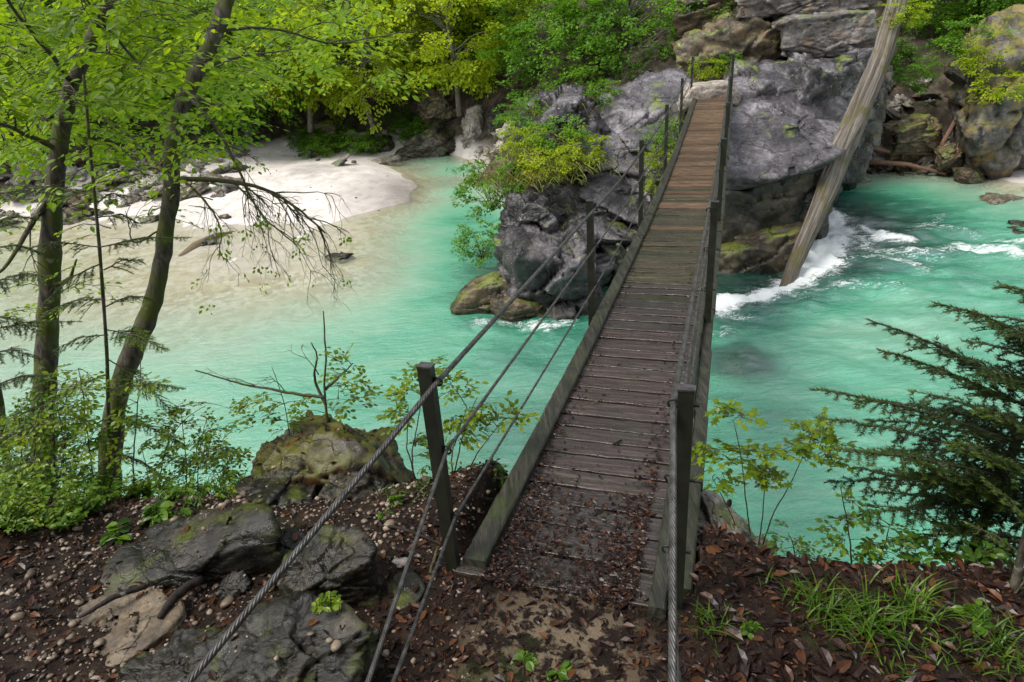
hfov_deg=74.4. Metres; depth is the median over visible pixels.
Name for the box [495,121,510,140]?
stone
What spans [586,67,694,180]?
boulder
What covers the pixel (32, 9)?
leafy tree
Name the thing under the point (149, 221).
stone
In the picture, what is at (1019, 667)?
grass tuft
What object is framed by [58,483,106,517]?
leafy plant
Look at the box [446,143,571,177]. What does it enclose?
grass tuft
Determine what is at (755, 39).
cliff block
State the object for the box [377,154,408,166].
stone
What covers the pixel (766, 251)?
boulder
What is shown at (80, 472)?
leafy plant
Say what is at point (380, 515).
leafy plant
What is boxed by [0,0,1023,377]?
riverbed
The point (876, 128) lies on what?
cliff block
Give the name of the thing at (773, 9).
cliff block
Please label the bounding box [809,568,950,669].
grass tuft
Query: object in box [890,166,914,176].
stone
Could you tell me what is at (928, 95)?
stone
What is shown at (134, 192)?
stone
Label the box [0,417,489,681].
pebbles
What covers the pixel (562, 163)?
shrub
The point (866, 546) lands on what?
sapling
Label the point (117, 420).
sapling
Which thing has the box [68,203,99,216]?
stone
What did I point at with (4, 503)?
leafy plant
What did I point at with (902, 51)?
shrub
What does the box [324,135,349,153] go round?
shrub
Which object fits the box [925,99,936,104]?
stone
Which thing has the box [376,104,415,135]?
shrub
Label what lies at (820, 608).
grass tuft
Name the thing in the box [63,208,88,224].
stone
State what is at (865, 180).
stone
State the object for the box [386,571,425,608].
rock
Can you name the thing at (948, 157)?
cliff block
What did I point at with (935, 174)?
stone
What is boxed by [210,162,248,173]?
stone
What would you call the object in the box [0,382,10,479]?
dead stem
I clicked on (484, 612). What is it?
fallen twigs
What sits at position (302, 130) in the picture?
shrub
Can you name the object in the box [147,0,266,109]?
leafy tree
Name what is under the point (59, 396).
sapling
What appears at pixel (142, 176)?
stone
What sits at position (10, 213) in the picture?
stone
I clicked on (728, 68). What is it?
shrub
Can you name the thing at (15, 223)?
stone
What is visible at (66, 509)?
leafy plant
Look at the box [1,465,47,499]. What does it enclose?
leafy plant
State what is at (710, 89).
landing slab
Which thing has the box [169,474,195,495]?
leafy plant
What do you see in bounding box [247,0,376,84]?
leafy tree
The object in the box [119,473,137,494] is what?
leafy plant
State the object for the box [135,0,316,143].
leafy tree
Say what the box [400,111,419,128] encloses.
shrub
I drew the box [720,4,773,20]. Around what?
shrub
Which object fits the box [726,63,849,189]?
boulder
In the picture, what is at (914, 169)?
stone
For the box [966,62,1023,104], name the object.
shrub
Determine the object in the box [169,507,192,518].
leafy plant
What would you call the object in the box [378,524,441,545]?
stick
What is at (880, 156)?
stone
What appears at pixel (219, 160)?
stone
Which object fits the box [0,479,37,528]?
leafy plant
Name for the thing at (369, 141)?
shrub
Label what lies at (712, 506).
rock
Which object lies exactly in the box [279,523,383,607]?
rock
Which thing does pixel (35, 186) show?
stone
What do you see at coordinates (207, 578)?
rock
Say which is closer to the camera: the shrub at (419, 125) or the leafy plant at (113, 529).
the leafy plant at (113, 529)
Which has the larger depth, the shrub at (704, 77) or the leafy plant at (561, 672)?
the shrub at (704, 77)
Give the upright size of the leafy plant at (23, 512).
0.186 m
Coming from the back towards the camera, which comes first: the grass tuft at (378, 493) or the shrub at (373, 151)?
the shrub at (373, 151)
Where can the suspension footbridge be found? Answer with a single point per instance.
(680, 226)
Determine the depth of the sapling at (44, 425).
4.03 m
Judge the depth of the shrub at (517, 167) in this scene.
17.66 m
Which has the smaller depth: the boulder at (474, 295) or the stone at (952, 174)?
the boulder at (474, 295)
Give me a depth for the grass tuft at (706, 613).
2.75 m
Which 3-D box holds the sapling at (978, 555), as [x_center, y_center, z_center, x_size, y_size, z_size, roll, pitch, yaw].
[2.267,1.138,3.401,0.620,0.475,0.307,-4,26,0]
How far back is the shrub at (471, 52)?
34.92 m
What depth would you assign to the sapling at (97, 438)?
4.54 m
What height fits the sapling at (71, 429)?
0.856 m
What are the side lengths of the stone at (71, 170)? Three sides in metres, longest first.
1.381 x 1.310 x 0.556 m
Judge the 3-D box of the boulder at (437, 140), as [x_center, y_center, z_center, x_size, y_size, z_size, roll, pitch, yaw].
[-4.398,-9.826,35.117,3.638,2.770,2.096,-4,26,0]
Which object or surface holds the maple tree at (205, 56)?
on the ground
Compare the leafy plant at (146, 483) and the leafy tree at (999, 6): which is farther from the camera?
the leafy tree at (999, 6)
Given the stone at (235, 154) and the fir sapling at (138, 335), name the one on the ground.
the fir sapling at (138, 335)
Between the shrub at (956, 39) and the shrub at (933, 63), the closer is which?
the shrub at (956, 39)
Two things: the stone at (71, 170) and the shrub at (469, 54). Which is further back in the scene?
the shrub at (469, 54)
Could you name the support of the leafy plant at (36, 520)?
on the ground
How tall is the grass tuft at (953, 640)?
0.083 m
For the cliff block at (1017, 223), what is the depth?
18.71 m
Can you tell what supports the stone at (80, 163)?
on the riverbed
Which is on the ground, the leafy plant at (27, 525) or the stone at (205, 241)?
the leafy plant at (27, 525)
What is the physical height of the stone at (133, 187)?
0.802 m
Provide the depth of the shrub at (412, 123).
35.38 m
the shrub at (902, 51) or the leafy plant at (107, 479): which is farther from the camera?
the shrub at (902, 51)
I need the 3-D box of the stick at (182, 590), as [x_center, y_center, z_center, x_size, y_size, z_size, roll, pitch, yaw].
[-1.486,1.137,3.015,0.049,0.061,0.248,9,29,25]
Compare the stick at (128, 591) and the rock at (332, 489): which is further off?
the rock at (332, 489)
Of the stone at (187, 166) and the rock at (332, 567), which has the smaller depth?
the rock at (332, 567)
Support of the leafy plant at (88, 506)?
on the ground
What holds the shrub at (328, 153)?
on the riverbed
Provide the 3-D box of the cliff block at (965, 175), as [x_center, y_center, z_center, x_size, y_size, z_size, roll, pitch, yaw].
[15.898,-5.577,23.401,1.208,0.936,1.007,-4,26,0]
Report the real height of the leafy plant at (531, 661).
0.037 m
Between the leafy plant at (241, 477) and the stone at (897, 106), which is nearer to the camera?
the leafy plant at (241, 477)
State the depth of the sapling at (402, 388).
3.80 m
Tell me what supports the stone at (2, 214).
on the riverbed
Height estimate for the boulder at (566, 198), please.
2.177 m
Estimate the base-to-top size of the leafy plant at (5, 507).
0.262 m
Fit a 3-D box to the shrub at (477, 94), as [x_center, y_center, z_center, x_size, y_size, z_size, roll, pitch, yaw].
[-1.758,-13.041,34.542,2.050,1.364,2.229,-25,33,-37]
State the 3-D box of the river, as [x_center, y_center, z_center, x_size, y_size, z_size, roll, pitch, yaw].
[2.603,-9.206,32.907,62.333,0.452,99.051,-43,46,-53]
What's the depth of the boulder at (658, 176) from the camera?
16.92 m
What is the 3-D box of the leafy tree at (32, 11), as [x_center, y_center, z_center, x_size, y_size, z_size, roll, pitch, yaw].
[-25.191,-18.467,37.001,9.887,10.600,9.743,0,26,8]
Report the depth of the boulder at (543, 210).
16.26 m
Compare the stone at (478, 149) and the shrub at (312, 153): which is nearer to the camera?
the stone at (478, 149)
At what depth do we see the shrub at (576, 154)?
16.69 m
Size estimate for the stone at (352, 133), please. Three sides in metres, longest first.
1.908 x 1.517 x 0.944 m
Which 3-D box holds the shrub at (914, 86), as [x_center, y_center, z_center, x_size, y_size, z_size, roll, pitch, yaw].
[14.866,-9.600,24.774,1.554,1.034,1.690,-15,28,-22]
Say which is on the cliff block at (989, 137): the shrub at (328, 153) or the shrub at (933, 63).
the shrub at (933, 63)
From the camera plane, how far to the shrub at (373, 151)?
35.63 m
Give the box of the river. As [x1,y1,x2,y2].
[0,156,1023,570]
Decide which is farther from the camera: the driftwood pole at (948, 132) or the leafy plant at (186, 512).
the driftwood pole at (948, 132)
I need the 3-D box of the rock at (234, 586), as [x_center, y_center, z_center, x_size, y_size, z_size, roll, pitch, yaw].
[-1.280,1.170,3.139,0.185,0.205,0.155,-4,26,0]
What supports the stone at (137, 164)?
on the riverbed
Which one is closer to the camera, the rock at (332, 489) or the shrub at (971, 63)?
the rock at (332, 489)
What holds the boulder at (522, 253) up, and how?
on the riverbed
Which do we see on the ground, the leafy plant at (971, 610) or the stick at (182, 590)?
the leafy plant at (971, 610)
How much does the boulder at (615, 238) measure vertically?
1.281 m
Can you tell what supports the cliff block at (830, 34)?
on the cliff block at (847, 68)
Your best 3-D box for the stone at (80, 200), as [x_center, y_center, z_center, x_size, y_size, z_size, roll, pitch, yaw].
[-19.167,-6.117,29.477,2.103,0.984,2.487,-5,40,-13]
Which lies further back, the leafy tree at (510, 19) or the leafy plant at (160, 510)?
the leafy tree at (510, 19)
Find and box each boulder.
[299,119,341,143]
[355,134,394,152]
[394,124,455,161]
[417,85,455,128]
[450,272,509,314]
[459,104,483,148]
[484,103,501,135]
[489,294,545,321]
[493,216,616,319]
[498,186,570,232]
[501,222,632,250]
[510,83,610,187]
[532,182,636,238]
[553,84,596,107]
[577,170,649,225]
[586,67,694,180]
[598,219,637,286]
[645,159,663,201]
[664,106,686,157]
[713,356,753,377]
[719,221,803,273]
[721,170,832,243]
[724,60,857,207]
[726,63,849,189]
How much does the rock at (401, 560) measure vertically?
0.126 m
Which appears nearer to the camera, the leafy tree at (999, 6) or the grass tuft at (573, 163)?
the grass tuft at (573, 163)
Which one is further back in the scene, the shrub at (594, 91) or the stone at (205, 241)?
the stone at (205, 241)
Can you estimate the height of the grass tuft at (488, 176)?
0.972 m
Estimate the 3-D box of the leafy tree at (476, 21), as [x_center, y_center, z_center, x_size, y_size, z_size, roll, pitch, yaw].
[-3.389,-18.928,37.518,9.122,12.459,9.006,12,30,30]
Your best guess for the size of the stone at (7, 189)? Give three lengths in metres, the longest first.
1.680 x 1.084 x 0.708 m
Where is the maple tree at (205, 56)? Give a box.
[9,0,441,499]
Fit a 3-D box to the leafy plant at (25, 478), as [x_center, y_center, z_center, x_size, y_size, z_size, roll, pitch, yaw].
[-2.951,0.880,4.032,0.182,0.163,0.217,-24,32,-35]
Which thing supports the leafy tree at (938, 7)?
on the riverbed
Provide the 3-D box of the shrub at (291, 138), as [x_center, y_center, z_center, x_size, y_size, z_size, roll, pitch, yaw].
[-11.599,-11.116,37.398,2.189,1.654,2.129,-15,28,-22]
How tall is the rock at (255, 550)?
0.439 m
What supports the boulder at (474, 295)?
in the river
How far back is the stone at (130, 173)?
31.13 m
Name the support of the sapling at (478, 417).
on the ground
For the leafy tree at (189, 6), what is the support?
on the riverbed
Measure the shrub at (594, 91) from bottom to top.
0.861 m
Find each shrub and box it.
[283,127,306,150]
[290,135,326,158]
[295,125,325,152]
[295,125,327,150]
[303,133,347,157]
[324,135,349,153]
[328,120,357,141]
[328,133,350,145]
[338,128,378,154]
[357,131,387,154]
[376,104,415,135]
[386,114,421,140]
[398,122,422,143]
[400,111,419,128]
[404,116,446,134]
[410,116,444,132]
[449,219,500,268]
[450,155,531,222]
[456,39,482,61]
[457,45,476,60]
[460,75,486,100]
[465,53,508,83]
[492,96,549,133]
[496,119,553,161]
[501,154,530,200]
[516,145,571,182]
[519,113,590,163]
[552,123,612,169]
[581,78,624,109]
[640,117,683,149]
[643,171,659,194]
[644,143,674,170]
[646,0,734,43]
[685,50,727,81]
[714,52,743,74]
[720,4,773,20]
[873,0,935,32]
[890,37,921,73]
[890,70,907,87]
[892,33,917,65]
[893,63,942,94]
[906,1,981,44]
[906,55,943,75]
[924,13,1016,66]
[942,0,1002,26]
[944,0,1001,32]
[950,37,1012,77]
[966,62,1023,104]
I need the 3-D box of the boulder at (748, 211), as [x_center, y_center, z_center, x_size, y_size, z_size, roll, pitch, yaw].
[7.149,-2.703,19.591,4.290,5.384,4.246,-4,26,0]
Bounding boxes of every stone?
[0,173,18,177]
[0,184,20,199]
[0,210,6,217]
[0,220,21,229]
[1,183,43,202]
[5,210,18,218]
[10,178,31,187]
[11,163,35,172]
[14,152,43,170]
[14,169,44,181]
[18,183,68,202]
[30,206,38,216]
[63,184,91,206]
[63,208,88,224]
[66,165,86,181]
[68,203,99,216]
[69,154,88,167]
[86,147,127,178]
[95,181,119,192]
[98,210,113,215]
[100,165,146,183]
[118,163,140,171]
[120,200,129,206]
[122,193,142,203]
[127,177,148,191]
[130,190,139,195]
[132,172,149,183]
[135,174,162,192]
[137,216,155,223]
[143,186,162,198]
[146,159,162,171]
[147,161,162,171]
[149,214,158,221]
[180,156,204,172]
[180,182,209,200]
[191,172,204,176]
[195,159,207,165]
[200,235,217,245]
[202,172,242,193]
[210,157,224,162]
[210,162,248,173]
[216,191,225,196]
[219,214,230,218]
[223,148,249,157]
[326,251,355,262]
[332,153,350,166]
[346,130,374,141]
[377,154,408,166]
[474,146,482,152]
[482,149,498,157]
[493,140,503,149]
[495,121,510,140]
[860,178,871,182]
[866,168,892,175]
[872,151,894,169]
[885,99,900,120]
[888,100,903,112]
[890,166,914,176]
[894,94,913,107]
[909,162,934,172]
[912,91,941,98]
[913,155,933,164]
[914,162,934,176]
[920,78,932,83]
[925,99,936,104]
[927,172,941,177]
[942,162,965,178]
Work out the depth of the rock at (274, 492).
3.90 m
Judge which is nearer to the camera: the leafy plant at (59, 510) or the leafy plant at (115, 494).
the leafy plant at (59, 510)
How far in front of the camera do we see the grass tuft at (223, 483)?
4.34 m
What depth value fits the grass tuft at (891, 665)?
2.50 m
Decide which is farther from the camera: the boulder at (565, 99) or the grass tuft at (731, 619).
the boulder at (565, 99)
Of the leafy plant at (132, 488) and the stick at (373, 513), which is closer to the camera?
the stick at (373, 513)
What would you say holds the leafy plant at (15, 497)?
on the ground
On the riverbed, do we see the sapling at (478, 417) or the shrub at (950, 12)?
the shrub at (950, 12)
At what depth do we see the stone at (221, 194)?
28.34 m
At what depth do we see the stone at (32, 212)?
28.21 m
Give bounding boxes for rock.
[76,590,186,666]
[100,503,282,593]
[116,626,220,681]
[173,575,214,587]
[187,591,383,681]
[214,570,252,599]
[233,466,318,507]
[250,410,416,495]
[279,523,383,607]
[280,527,306,556]
[318,470,391,500]
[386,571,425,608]
[392,557,410,565]
[697,490,778,554]
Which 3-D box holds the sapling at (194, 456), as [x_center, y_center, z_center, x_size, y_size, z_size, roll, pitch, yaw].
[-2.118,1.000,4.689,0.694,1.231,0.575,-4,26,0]
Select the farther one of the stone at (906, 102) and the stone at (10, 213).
the stone at (10, 213)
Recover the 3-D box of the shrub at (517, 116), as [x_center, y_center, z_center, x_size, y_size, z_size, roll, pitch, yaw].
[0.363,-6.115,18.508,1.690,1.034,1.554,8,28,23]
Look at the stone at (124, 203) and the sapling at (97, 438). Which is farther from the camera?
the stone at (124, 203)
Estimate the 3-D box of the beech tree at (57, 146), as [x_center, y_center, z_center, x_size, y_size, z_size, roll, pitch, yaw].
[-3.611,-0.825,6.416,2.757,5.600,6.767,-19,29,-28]
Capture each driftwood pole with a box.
[869,159,946,174]
[873,147,933,155]
[934,105,961,153]
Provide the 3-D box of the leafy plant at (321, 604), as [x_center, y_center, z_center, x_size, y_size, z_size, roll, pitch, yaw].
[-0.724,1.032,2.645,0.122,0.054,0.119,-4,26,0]
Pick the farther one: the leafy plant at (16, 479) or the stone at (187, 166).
the stone at (187, 166)
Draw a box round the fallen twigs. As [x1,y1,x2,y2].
[1,462,1021,681]
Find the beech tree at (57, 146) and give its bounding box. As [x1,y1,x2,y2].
[0,0,212,495]
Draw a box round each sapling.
[0,189,79,475]
[0,372,117,485]
[0,379,76,482]
[0,408,99,490]
[0,413,59,494]
[0,428,76,480]
[0,435,68,481]
[2,382,109,491]
[12,75,191,492]
[31,402,102,499]
[35,399,112,490]
[42,363,131,489]
[48,358,171,497]
[113,402,219,493]
[138,397,250,497]
[147,408,239,489]
[150,437,253,495]
[195,311,383,423]
[205,431,251,486]
[230,368,322,435]
[375,355,453,477]
[436,368,539,488]
[691,398,863,545]
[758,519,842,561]
[807,485,926,566]
[896,532,1014,570]
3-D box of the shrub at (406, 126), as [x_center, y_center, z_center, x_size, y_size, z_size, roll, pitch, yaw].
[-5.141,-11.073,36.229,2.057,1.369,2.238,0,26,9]
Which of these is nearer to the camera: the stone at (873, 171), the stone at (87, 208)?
the stone at (873, 171)
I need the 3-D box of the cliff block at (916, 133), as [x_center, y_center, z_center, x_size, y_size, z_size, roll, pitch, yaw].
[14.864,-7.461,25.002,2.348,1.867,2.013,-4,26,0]
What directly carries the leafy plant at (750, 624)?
on the ground
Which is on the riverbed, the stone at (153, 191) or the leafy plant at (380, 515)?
the stone at (153, 191)
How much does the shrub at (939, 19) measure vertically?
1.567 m
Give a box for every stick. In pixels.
[79,582,147,618]
[157,575,203,619]
[351,510,418,514]
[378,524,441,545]
[429,546,437,573]
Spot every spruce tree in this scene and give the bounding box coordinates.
[808,279,1023,565]
[963,476,1023,593]
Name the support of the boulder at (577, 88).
on the boulder at (565, 99)
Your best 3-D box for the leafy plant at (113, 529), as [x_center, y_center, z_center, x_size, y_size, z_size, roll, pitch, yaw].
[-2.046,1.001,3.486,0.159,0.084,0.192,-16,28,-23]
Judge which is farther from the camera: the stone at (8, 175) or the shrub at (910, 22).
the stone at (8, 175)
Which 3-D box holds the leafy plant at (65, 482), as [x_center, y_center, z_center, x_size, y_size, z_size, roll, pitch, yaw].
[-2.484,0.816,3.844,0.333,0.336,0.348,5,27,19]
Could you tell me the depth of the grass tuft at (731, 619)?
2.77 m
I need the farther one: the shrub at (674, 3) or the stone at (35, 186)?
the stone at (35, 186)
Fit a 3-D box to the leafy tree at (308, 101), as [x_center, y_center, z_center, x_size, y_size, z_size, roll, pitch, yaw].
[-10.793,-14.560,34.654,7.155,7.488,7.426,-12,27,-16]
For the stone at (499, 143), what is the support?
on the riverbed
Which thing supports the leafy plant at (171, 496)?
on the ground
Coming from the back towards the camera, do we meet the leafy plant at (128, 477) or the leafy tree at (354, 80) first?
the leafy tree at (354, 80)
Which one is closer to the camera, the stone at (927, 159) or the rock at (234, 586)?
the rock at (234, 586)
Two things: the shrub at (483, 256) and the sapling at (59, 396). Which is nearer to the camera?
the sapling at (59, 396)
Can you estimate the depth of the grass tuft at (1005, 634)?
2.63 m
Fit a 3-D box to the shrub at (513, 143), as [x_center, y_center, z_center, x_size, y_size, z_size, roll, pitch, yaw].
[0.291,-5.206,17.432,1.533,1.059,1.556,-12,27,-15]
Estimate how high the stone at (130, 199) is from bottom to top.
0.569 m
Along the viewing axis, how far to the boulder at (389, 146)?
36.12 m
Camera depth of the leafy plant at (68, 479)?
4.37 m
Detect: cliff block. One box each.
[671,8,787,81]
[672,0,771,38]
[729,0,881,19]
[759,47,883,190]
[771,8,878,58]
[865,44,893,148]
[881,113,942,161]
[933,142,964,176]
[943,4,1023,179]
[952,167,986,184]
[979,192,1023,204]
[1007,220,1023,233]
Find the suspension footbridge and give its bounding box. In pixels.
[184,54,734,681]
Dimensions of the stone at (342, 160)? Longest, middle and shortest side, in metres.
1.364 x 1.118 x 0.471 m
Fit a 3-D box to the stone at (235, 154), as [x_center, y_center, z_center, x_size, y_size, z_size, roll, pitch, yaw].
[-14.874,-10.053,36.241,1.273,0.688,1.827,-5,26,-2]
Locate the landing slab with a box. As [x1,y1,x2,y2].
[677,80,742,111]
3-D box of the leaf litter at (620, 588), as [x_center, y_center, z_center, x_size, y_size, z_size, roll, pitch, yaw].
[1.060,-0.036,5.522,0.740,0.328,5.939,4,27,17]
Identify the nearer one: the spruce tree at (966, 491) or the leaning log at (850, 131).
the spruce tree at (966, 491)
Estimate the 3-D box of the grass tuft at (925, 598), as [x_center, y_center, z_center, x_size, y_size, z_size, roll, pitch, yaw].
[1.640,1.048,2.716,0.452,0.166,0.452,15,32,34]
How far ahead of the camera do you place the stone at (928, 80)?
27.26 m
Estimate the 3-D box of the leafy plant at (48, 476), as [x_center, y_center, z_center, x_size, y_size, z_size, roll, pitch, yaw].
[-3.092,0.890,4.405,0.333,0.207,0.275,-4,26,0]
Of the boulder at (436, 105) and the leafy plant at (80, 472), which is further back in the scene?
the boulder at (436, 105)
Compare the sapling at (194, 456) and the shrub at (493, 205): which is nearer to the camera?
the sapling at (194, 456)
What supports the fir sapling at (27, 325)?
on the ground
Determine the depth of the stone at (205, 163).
34.09 m
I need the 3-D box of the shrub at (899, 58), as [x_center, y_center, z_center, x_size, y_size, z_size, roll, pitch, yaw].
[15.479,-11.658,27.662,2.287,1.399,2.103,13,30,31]
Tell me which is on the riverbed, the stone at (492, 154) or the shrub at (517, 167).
the stone at (492, 154)
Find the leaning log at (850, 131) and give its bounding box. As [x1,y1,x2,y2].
[779,0,908,286]
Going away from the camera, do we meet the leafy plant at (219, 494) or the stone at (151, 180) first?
the leafy plant at (219, 494)
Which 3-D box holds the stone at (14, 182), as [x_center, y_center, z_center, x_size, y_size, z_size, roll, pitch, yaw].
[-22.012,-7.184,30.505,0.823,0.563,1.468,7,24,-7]
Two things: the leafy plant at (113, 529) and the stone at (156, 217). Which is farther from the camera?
the stone at (156, 217)
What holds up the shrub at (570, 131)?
on the boulder at (565, 99)
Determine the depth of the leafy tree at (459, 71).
31.40 m
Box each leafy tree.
[0,0,157,127]
[0,32,86,153]
[3,0,53,62]
[9,0,74,68]
[29,0,230,124]
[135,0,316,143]
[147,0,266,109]
[209,0,333,53]
[232,0,371,132]
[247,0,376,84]
[258,0,429,103]
[270,0,437,134]
[339,0,480,74]
[351,0,543,116]
[377,0,524,86]
[427,0,545,64]
[475,0,653,104]
[537,0,675,91]
[880,0,1012,34]
[964,0,1023,21]
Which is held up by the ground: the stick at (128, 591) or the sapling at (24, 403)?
the sapling at (24, 403)
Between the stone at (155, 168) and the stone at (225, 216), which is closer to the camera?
the stone at (225, 216)
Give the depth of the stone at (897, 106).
26.86 m
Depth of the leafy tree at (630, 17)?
27.26 m
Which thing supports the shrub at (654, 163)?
on the boulder at (658, 176)
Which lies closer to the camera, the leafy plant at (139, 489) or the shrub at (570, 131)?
the leafy plant at (139, 489)
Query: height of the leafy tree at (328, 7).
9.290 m
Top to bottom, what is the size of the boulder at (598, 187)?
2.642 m
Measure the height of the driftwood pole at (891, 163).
0.544 m
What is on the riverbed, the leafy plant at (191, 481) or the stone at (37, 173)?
the stone at (37, 173)
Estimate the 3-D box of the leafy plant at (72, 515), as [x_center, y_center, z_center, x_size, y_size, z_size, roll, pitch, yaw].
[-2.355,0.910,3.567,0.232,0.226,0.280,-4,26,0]
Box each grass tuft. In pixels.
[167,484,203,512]
[197,466,249,493]
[361,483,412,508]
[402,474,432,504]
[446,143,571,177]
[457,163,555,192]
[466,157,590,192]
[492,459,508,491]
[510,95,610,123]
[517,150,645,180]
[666,597,744,657]
[696,603,753,647]
[758,561,827,614]
[777,561,889,651]
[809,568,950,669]
[854,562,984,654]
[855,646,925,681]
[896,622,961,673]
[908,616,1003,678]
[936,587,1023,661]
[954,632,1023,680]
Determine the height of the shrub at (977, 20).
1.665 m
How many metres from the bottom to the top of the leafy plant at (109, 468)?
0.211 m
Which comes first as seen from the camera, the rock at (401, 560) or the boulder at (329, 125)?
the rock at (401, 560)
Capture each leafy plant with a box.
[0,454,58,490]
[0,465,73,523]
[0,467,7,489]
[0,468,55,532]
[0,472,31,495]
[0,473,20,506]
[0,473,44,520]
[0,476,34,517]
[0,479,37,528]
[0,483,18,530]
[0,486,20,518]
[0,486,26,514]
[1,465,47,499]
[9,479,81,528]
[12,454,61,489]
[32,486,76,526]
[36,454,101,507]
[38,483,88,531]
[46,453,90,481]
[48,459,83,495]
[56,487,100,510]
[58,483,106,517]
[75,469,112,494]
[77,468,126,501]
[79,457,113,490]
[92,481,128,502]
[99,517,133,547]
[118,481,143,500]
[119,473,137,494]
[122,482,137,497]
[127,476,153,496]
[128,487,153,500]
[138,475,163,490]
[140,500,173,526]
[151,473,176,494]
[151,481,183,500]
[154,484,179,497]
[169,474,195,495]
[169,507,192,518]
[184,481,210,496]
[210,477,236,498]
[226,470,243,491]
[311,590,342,613]
[377,509,392,520]
[387,494,402,506]
[510,648,538,672]
[545,660,572,680]
[740,619,763,639]
[950,599,994,636]
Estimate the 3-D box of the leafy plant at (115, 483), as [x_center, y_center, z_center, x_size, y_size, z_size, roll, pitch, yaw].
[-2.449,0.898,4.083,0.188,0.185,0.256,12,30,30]
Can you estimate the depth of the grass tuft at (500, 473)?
3.98 m
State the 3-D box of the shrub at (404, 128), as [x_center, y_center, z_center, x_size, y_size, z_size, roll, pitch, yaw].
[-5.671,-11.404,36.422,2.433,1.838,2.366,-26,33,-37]
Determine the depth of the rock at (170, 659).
2.73 m
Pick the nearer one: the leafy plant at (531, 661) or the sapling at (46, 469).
the leafy plant at (531, 661)
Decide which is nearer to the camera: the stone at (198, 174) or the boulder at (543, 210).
the boulder at (543, 210)
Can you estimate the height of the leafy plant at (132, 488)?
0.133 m
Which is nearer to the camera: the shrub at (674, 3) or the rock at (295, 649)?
the rock at (295, 649)
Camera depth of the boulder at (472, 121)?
33.49 m
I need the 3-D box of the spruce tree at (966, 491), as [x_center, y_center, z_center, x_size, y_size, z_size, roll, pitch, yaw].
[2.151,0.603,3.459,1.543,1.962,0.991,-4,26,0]
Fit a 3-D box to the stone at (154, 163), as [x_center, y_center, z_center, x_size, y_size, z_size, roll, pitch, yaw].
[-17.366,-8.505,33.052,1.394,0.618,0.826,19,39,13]
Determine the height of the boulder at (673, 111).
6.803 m
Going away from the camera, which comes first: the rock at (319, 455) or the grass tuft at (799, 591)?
the grass tuft at (799, 591)
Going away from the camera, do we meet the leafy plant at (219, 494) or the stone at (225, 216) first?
the leafy plant at (219, 494)
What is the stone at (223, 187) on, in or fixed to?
on the riverbed
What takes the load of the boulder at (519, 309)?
in the river
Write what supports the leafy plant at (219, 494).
on the ground
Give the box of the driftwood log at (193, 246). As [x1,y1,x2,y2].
[178,231,234,256]
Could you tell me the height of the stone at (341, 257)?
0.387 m
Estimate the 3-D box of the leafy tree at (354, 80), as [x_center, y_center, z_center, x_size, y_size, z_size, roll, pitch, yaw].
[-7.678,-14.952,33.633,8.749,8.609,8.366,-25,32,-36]
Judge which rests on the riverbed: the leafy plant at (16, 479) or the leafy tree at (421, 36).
the leafy tree at (421, 36)
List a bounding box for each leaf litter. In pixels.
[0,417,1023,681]
[479,263,693,609]
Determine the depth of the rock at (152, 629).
2.94 m
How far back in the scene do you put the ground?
2.86 m
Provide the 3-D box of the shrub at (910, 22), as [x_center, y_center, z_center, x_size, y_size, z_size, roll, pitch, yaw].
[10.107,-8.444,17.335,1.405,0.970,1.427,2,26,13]
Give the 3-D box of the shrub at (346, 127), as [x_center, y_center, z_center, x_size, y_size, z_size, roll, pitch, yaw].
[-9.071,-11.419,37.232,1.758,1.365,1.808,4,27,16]
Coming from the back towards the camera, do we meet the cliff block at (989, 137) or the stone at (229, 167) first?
the stone at (229, 167)
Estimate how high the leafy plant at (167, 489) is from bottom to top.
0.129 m
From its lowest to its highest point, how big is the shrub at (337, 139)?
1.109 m
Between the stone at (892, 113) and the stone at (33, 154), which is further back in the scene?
the stone at (33, 154)
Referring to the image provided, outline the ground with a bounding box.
[0,462,1023,681]
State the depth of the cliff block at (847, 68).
21.52 m
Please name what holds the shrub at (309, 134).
on the riverbed
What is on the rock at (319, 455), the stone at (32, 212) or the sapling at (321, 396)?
the sapling at (321, 396)
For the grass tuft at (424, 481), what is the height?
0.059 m
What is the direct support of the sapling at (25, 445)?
on the ground
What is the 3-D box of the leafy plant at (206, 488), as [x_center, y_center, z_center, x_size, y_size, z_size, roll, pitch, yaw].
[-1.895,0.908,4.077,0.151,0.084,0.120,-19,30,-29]
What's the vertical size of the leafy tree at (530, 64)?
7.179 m
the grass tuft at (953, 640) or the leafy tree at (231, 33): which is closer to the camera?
the grass tuft at (953, 640)
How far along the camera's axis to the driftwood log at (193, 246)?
22.38 m
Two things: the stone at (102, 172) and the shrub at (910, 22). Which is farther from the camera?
the stone at (102, 172)
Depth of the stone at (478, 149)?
32.70 m
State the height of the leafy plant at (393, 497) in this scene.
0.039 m
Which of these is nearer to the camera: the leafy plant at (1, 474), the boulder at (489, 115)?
the leafy plant at (1, 474)
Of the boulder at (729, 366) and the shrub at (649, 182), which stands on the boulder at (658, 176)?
the shrub at (649, 182)
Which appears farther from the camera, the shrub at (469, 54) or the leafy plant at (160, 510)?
the shrub at (469, 54)
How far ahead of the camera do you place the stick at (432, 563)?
3.17 m

